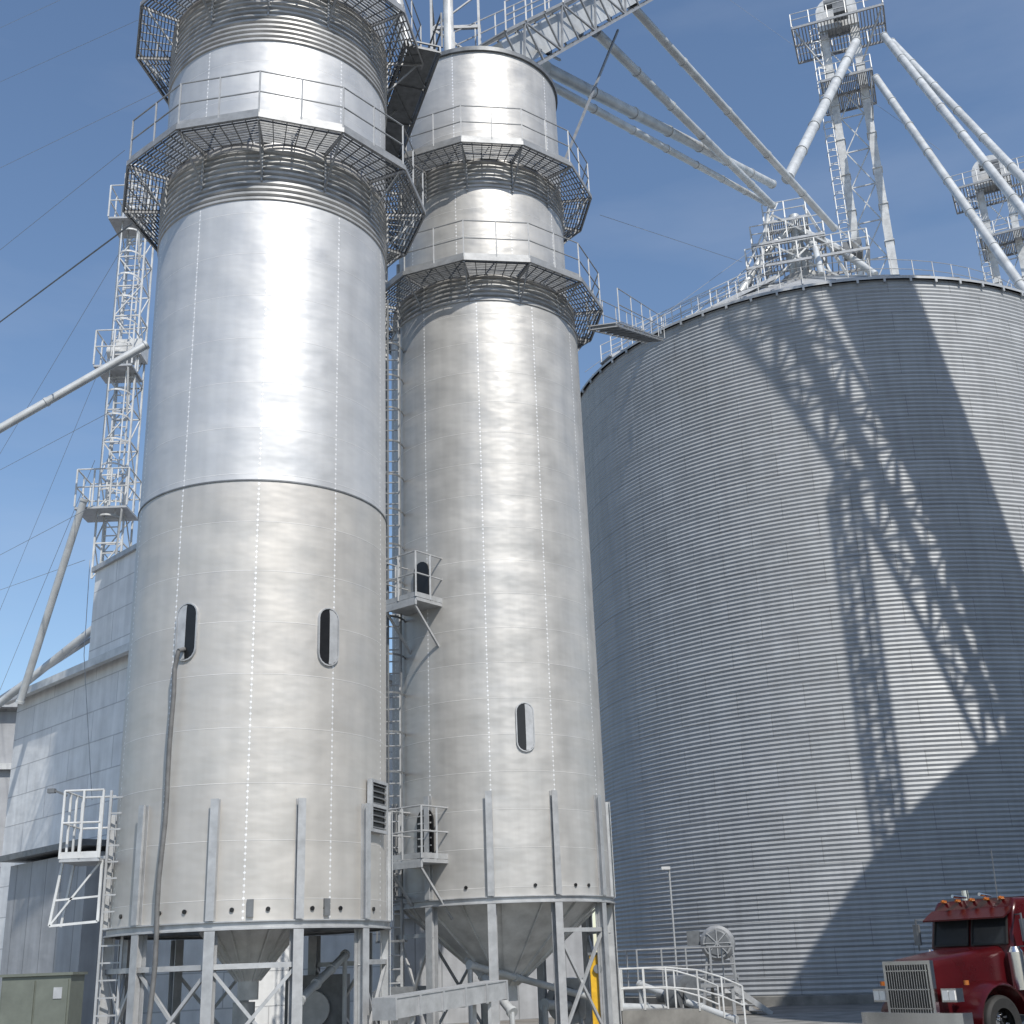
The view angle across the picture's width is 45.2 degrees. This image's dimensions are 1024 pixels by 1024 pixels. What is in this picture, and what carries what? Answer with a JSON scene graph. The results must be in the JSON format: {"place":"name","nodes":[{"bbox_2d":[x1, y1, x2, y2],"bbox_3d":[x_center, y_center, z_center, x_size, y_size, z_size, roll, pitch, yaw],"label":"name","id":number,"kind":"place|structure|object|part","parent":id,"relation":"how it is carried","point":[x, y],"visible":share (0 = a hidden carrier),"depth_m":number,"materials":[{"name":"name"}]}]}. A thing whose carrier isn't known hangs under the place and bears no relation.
{"place":"outdoors","nodes":[
{"label":"outdoors","id":0,"kind":"place"},
{"bbox_2d":[1,20,136,81],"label":"guy wire","id":1,"kind":"object","parent":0,"point":[70,50],"visible":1,"depth_m":53.71,"materials":[{"name":"grey metal"}]},
{"bbox_2d":[3,91,157,166],"bbox_3d":[-25.740,-16.549,60.289,33.306,9.353,0.016,-20,-27,40],"label":"guy wire","id":2,"kind":"object","parent":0,"point":[81,128],"visible":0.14,"depth_m":53.01,"materials":[{"name":"grey metal"}]},
{"bbox_2d":[404,914,593,1023],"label":"machinery shed","id":3,"kind":"structure","parent":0,"point":[526,1004],"depth_m":42.27,"materials":[{"name":"grey metal"}]},
{"bbox_2d":[0,0,1023,951],"label":"sky","id":4,"kind":"structure","parent":0,"point":[973,50],"materials":[{"name":"blue"}]},
{"bbox_2d":[459,1004,882,1023],"bbox_3d":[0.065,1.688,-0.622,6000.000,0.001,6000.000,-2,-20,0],"label":"ground","id":5,"kind":"structure","parent":0,"point":[809,1009],"depth_m":42.18,"materials":[{"name":"grey concrete"}]},
{"bbox_2d":[0,702,17,868],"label":"shed building","id":6,"kind":"structure","parent":5,"relation":"on","point":[8,713],"depth_m":48.44,"materials":[{"name":"grey metal"}]},
{"bbox_2d":[661,866,677,975],"bbox_3d":[5.452,14.653,42.135,0.305,4.822,0.200,-2,-20,0],"label":"lamp pole","id":7,"kind":"object","parent":5,"relation":"on","point":[666,868],"visible":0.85,"depth_m":42.47,"materials":[{"name":"metal"}]},
{"bbox_2d":[686,925,743,1010],"bbox_3d":[7.416,16.502,44.515,1.816,2.870,2.718,-6,-21,11],"label":"aeration fan","id":8,"kind":"object","parent":5,"relation":"on","point":[716,935],"visible":0.91,"depth_m":43.61},
{"bbox_2d":[580,256,1023,1006],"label":"storage bin","id":9,"kind":"object","parent":5,"relation":"on","point":[806,526],"visible":0.79,"depth_m":51.21,"materials":[{"name":"metal"}]},
{"bbox_2d":[601,215,740,261],"bbox_3d":[8.311,-13.450,61.103,0.022,5.426,15.975,-15,-24,32],"label":"guy wire","id":10,"kind":"object","parent":9,"relation":"attached to","point":[667,237],"visible":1,"depth_m":59.81,"materials":[{"name":"grey metal"}]},
{"bbox_2d":[695,265,752,312],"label":"roof walkway","id":11,"kind":"structure","parent":9,"relation":"on","point":[731,290],"depth_m":69.45,"materials":[{"name":"white paint"}]},
{"bbox_2d":[737,197,877,298],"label":"distributor frame","id":12,"kind":"object","parent":9,"relation":"on","point":[799,252],"visible":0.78,"depth_m":68.78,"materials":[{"name":"white paint"}]},
{"bbox_2d":[872,74,1023,290],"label":"spout pipe","id":13,"kind":"object","parent":9,"relation":"attached to","point":[1005,263],"visible":0.98,"depth_m":73.24,"materials":[{"name":"metal"}]},
{"bbox_2d":[789,0,898,274],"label":"bucket elevator","id":14,"kind":"object","parent":5,"relation":"on","point":[836,18],"visible":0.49,"depth_m":89.81,"materials":[{"name":"white paint"}]},
{"bbox_2d":[781,37,860,183],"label":"spout pipe","id":15,"kind":"object","parent":14,"relation":"attached to","point":[803,146],"visible":0.91,"depth_m":79.15,"materials":[{"name":"metal"}]},
{"bbox_2d":[730,0,939,149],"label":"guy wire","id":16,"kind":"object","parent":14,"relation":"attached to","point":[817,62],"visible":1,"depth_m":92.25,"materials":[{"name":"grey metal"}]},
{"bbox_2d":[880,32,1023,219],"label":"spout pipe","id":17,"kind":"object","parent":14,"relation":"attached to","point":[997,178],"visible":1,"depth_m":75.75,"materials":[{"name":"metal"}]},
{"bbox_2d":[891,38,1023,185],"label":"spout pipe","id":18,"kind":"object","parent":14,"relation":"attached to","point":[999,154],"visible":0.8,"depth_m":76.66,"materials":[{"name":"metal"}]},
{"bbox_2d":[951,155,1023,285],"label":"bucket elevator","id":19,"kind":"object","parent":5,"relation":"on","point":[983,183],"visible":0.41,"depth_m":104.78,"materials":[{"name":"white paint"}]},
{"bbox_2d":[529,1010,1023,1023],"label":"pavement","id":20,"kind":"structure","parent":0,"point":[848,1017],"depth_m":36.45,"materials":[{"name":"concrete"}]},
{"bbox_2d":[0,972,87,1023],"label":"electrical cabinet","id":21,"kind":"object","parent":20,"relation":"on","point":[44,998],"visible":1,"depth_m":18.56,"materials":[{"name":"metal"}]},
{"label":"door","id":22,"kind":"part","parent":21,"relation":"part of","materials":[{"name":"metal"}]},
{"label":"door","id":23,"kind":"part","parent":21,"relation":"part of","materials":[{"name":"metal"}]},
{"bbox_2d":[47,788,123,1023],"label":"service platform","id":24,"kind":"structure","parent":20,"relation":"on","point":[83,858],"depth_m":23.07,"materials":[{"name":"metal"}]},
{"bbox_2d":[0,543,392,1023],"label":"warehouse","id":25,"kind":"structure","parent":20,"relation":"on","point":[51,745],"depth_m":36.69,"materials":[{"name":"white metal"}]},
{"bbox_2d":[0,637,89,697],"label":"spout pipe","id":26,"kind":"object","parent":25,"relation":"attached to","point":[81,645],"depth_m":40.72,"materials":[{"name":"metal"}]},
{"bbox_2d":[0,626,90,707],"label":"spout pipe","id":27,"kind":"object","parent":25,"relation":"attached to","point":[67,649],"visible":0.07,"depth_m":40.50,"materials":[{"name":"metal"}]},
{"bbox_2d":[84,562,91,795],"bbox_3d":[-12.550,4.727,36.113,0.412,7.492,1.641,15,-26,-39],"label":"hanging cable","id":28,"kind":"object","parent":25,"relation":"hanging from","point":[85,678],"visible":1,"depth_m":35.63,"materials":[{"name":"metal"}]},
{"bbox_2d":[73,164,157,578],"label":"ladder tower","id":29,"kind":"structure","parent":25,"relation":"on","point":[128,374],"depth_m":41.98,"materials":[{"name":"grey metal"}]},
{"bbox_2d":[1,560,83,589],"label":"guy wire","id":30,"kind":"object","parent":29,"relation":"attached to","point":[41,575],"visible":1,"depth_m":46.31,"materials":[{"name":"grey metal"}]},
{"bbox_2d":[0,461,94,688],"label":"guy wire","id":31,"kind":"object","parent":29,"relation":"attached to","point":[46,577],"visible":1,"depth_m":50.58,"materials":[{"name":"grey metal"}]},
{"bbox_2d":[0,505,94,554],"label":"guy wire","id":32,"kind":"object","parent":29,"relation":"attached to","point":[48,529],"visible":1,"depth_m":42.21,"materials":[{"name":"grey metal"}]},
{"bbox_2d":[15,498,88,703],"bbox_3d":[-14.794,2.847,39.573,3.121,6.324,0.277,-19,-26,37],"label":"spout pipe","id":33,"kind":"object","parent":29,"relation":"attached to","point":[49,608],"visible":1,"depth_m":39.48,"materials":[{"name":"metal"}]},
{"bbox_2d":[2,412,109,468],"bbox_3d":[-21.389,-1.542,50.546,0.017,5.580,28.541,13,-25,-35],"label":"guy wire","id":34,"kind":"object","parent":29,"relation":"attached to","point":[57,439],"visible":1,"depth_m":43.26,"materials":[{"name":"grey metal"}]},
{"bbox_2d":[0,150,124,249],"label":"guy wire","id":35,"kind":"object","parent":29,"relation":"attached to","point":[69,194],"visible":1,"depth_m":46.18,"materials":[{"name":"grey metal"}]},
{"bbox_2d":[0,242,125,452],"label":"guy wire","id":36,"kind":"object","parent":29,"relation":"attached to","point":[67,340],"visible":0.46,"depth_m":55.16,"materials":[{"name":"grey metal"}]},
{"bbox_2d":[0,306,125,608],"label":"guy wire","id":37,"kind":"object","parent":29,"relation":"attached to","point":[53,480],"depth_m":62.23,"materials":[{"name":"grey metal"}]},
{"bbox_2d":[0,215,142,322],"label":"guy wire","id":38,"kind":"object","parent":29,"relation":"attached to","point":[109,240],"depth_m":36.98,"materials":[{"name":"metal"}]},
{"bbox_2d":[0,340,149,432],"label":"spout pipe","id":39,"kind":"object","parent":29,"relation":"attached to","point":[43,403],"visible":1,"depth_m":38.52,"materials":[{"name":"metal"}]},
{"bbox_2d":[106,338,148,364],"bbox_3d":[-13.378,-5.559,42.809,1.200,0.612,0.812,-2,-20,0],"label":"gear box","id":40,"kind":"object","parent":29,"relation":"attached to","point":[143,355],"visible":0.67,"depth_m":42.49,"materials":[{"name":"white paint"}]},
{"bbox_2d":[97,0,425,1023],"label":"dryer tower","id":41,"kind":"structure","parent":20,"relation":"on","point":[259,590],"depth_m":24.98,"materials":[{"name":"metal"}]},
{"bbox_2d":[146,647,185,1023],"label":"hose","id":42,"kind":"object","parent":41,"relation":"hanging from","point":[162,848],"visible":1,"depth_m":22.21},
{"bbox_2d":[246,899,253,916],"bbox_3d":[-4.637,7.014,21.780,0.120,0.300,0.060,2,-21,-11],"label":"clean out door","id":43,"kind":"structure","parent":41,"relation":"in","point":[250,902],"depth_m":21.75,"materials":[{"name":"metal"}]},
{"bbox_2d":[323,898,330,915],"bbox_3d":[-3.372,7.187,22.383,0.120,0.300,0.060,15,-26,-39],"label":"clean out door","id":44,"kind":"structure","parent":41,"relation":"in","point":[326,901],"depth_m":22.36,"materials":[{"name":"metal"}]},
{"bbox_2d":[385,4,442,186],"bbox_3d":[-3.182,-11.194,33.768,1.081,1.901,5.476,5,-21,-19],"label":"catwalk","id":45,"kind":"object","parent":41,"relation":"attached to","point":[409,92],"visible":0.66,"depth_m":32.49,"materials":[{"name":"metal"}]},
{"bbox_2d":[232,974,349,1023],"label":"burner box","id":46,"kind":"object","parent":20,"relation":"on","point":[322,1004],"visible":0.58,"depth_m":25.13,"materials":[{"name":"metal"}]},
{"bbox_2d":[302,949,349,1023],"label":"auger pipe","id":47,"kind":"object","parent":20,"relation":"on","point":[315,984],"visible":0.81,"depth_m":24.55,"materials":[{"name":"metal"}]},
{"bbox_2d":[385,270,387,919],"bbox_3d":[-3.289,2.673,32.112,0.138,21.000,0.138,-2,-20,0],"label":"riser pipe","id":48,"kind":"object","parent":20,"relation":"on","point":[386,585],"visible":0.13,"depth_m":31.93,"materials":[{"name":"metal"}]},
{"bbox_2d":[373,986,425,1023],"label":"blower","id":49,"kind":"object","parent":20,"relation":"on","point":[400,990],"visible":0.16,"depth_m":27.82,"materials":[{"name":"metal"}]},
{"bbox_2d":[395,264,403,985],"bbox_3d":[-2.925,2.672,32.147,0.178,21.000,0.178,-2,-20,0],"label":"riser pipe","id":50,"kind":"object","parent":20,"relation":"on","point":[397,268],"visible":0.07,"depth_m":35.30,"materials":[{"name":"metal"}]},
{"bbox_2d":[372,980,508,1023],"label":"conveyor","id":51,"kind":"object","parent":20,"relation":"on","point":[396,1007],"visible":1,"depth_m":23.18,"materials":[{"name":"metal"}]},
{"bbox_2d":[464,957,517,1023],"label":"auger pipe","id":52,"kind":"object","parent":20,"relation":"on","point":[510,1009],"visible":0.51,"depth_m":27.50,"materials":[{"name":"metal"}]},
{"bbox_2d":[385,46,621,1023],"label":"dryer tower","id":53,"kind":"structure","parent":20,"relation":"on","point":[504,861],"depth_m":30.84,"materials":[{"name":"metal"}]},
{"bbox_2d":[376,300,406,986],"bbox_3d":[-3.036,3.155,30.552,0.732,19.000,0.666,-2,-20,0],"label":"caged ladder","id":54,"kind":"object","parent":53,"relation":"attached to","point":[400,732],"visible":0.48,"depth_m":30.91,"materials":[{"name":"metal"}]},
{"bbox_2d":[391,0,480,60],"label":"head frame","id":55,"kind":"object","parent":53,"relation":"on","point":[449,27],"visible":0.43,"depth_m":38.68,"materials":[{"name":"grey metal"}]},
{"bbox_2d":[453,0,652,64],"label":"conveyor bridge","id":56,"kind":"structure","parent":53,"relation":"on","point":[559,29],"depth_m":40.45,"materials":[{"name":"grey metal"}]},
{"bbox_2d":[535,47,560,60],"bbox_3d":[1.208,-15.081,40.530,0.070,2.744,3.916,-7,-21,14],"label":"bridge brace","id":57,"kind":"object","parent":56,"relation":"attached to","point":[555,57],"visible":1,"depth_m":40.40,"materials":[{"name":"grey metal"}]},
{"bbox_2d":[565,29,618,157],"bbox_3d":[2.916,-15.082,43.932,0.070,9.019,5.071,-14,-23,29],"label":"bridge brace","id":58,"kind":"object","parent":56,"relation":"attached to","point":[592,92],"visible":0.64,"depth_m":43.73,"materials":[{"name":"grey metal"}]},
{"bbox_2d":[540,61,776,188],"bbox_3d":[7.998,-17.312,57.113,0.529,11.554,27.533,-14,-23,28],"label":"spout pipe","id":59,"kind":"object","parent":56,"relation":"attached to","point":[565,78],"visible":0.76,"depth_m":51.78,"materials":[{"name":"metal"}]},
{"bbox_2d":[554,82,766,205],"bbox_3d":[7.847,-16.403,56.840,0.369,10.942,27.313,-13,-23,27],"label":"spout pipe","id":60,"kind":"object","parent":56,"relation":"attached to","point":[574,98],"visible":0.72,"depth_m":52.77,"materials":[{"name":"metal"}]},
{"bbox_2d":[590,26,775,208],"bbox_3d":[8.878,-17.639,57.647,0.439,7.166,24.849,-12,-23,26],"label":"spout pipe","id":61,"kind":"object","parent":56,"relation":"attached to","point":[602,38],"visible":0.89,"depth_m":54.18,"materials":[{"name":"metal"}]},
{"bbox_2d":[627,3,837,231],"bbox_3d":[11.082,-17.747,57.705,0.415,1.430,22.076,-15,-24,32],"label":"spout pipe","id":62,"kind":"object","parent":56,"relation":"attached to","point":[650,26],"visible":0.9,"depth_m":55.76,"materials":[{"name":"metal"}]},
{"bbox_2d":[585,288,664,343],"bbox_3d":[4.566,-7.078,45.883,0.956,11.088,20.153,-6,-21,11],"label":"catwalk","id":63,"kind":"object","parent":53,"relation":"attached to","point":[619,330],"visible":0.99,"depth_m":40.76,"materials":[{"name":"grey metal"}]},
{"bbox_2d":[585,215,799,371],"bbox_3d":[9.518,-11.169,59.847,18.159,15.337,0.021,15,-27,-40],"label":"guy wire","id":64,"kind":"object","parent":63,"relation":"attached to","point":[691,294],"visible":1,"depth_m":58.70,"materials":[{"name":"grey metal"}]},
{"bbox_2d":[466,960,590,1023],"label":"auger pipe","id":65,"kind":"object","parent":20,"relation":"on","point":[471,965],"visible":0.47,"depth_m":28.84,"materials":[{"name":"metal"}]},
{"bbox_2d":[546,977,586,1023],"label":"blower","id":66,"kind":"object","parent":20,"relation":"on","point":[579,1016],"visible":0.37,"depth_m":31.29,"materials":[{"name":"metal"}]},
{"bbox_2d":[587,952,601,1023],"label":"yellow guard","id":67,"kind":"object","parent":20,"relation":"on","point":[594,984],"visible":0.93,"depth_m":28.27,"materials":[{"name":"paint"}]},
{"bbox_2d":[539,998,666,1023],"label":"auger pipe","id":68,"kind":"object","parent":20,"relation":"on","point":[546,1005],"visible":0.38,"depth_m":30.96,"materials":[{"name":"metal"}]},
{"bbox_2d":[656,975,700,1007],"bbox_3d":[4.645,13.740,34.533,1.028,1.358,1.275,-18,-25,36],"label":"blower","id":69,"kind":"object","parent":20,"relation":"on","point":[685,981],"visible":0.61,"depth_m":34.20,"materials":[{"name":"metal"}]},
{"bbox_2d":[618,967,746,1023],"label":"railing","id":70,"kind":"structure","parent":20,"relation":"on","point":[668,1015],"depth_m":31.98,"materials":[{"name":"metal"}]},
{"bbox_2d":[636,980,738,1023],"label":"auger pipe","id":71,"kind":"object","parent":20,"relation":"on","point":[714,1011],"visible":0.58,"depth_m":33.74,"materials":[{"name":"metal"}]},
{"bbox_2d":[617,946,772,1014],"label":"railing","id":72,"kind":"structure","parent":20,"relation":"on","point":[734,988],"depth_m":39.46,"materials":[{"name":"grey metal"}]},
{"bbox_2d":[861,850,1023,1023],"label":"semi truck","id":73,"kind":"object","parent":20,"relation":"on","point":[968,968],"visible":1,"depth_m":22.64,"materials":[{"name":"red paint"}]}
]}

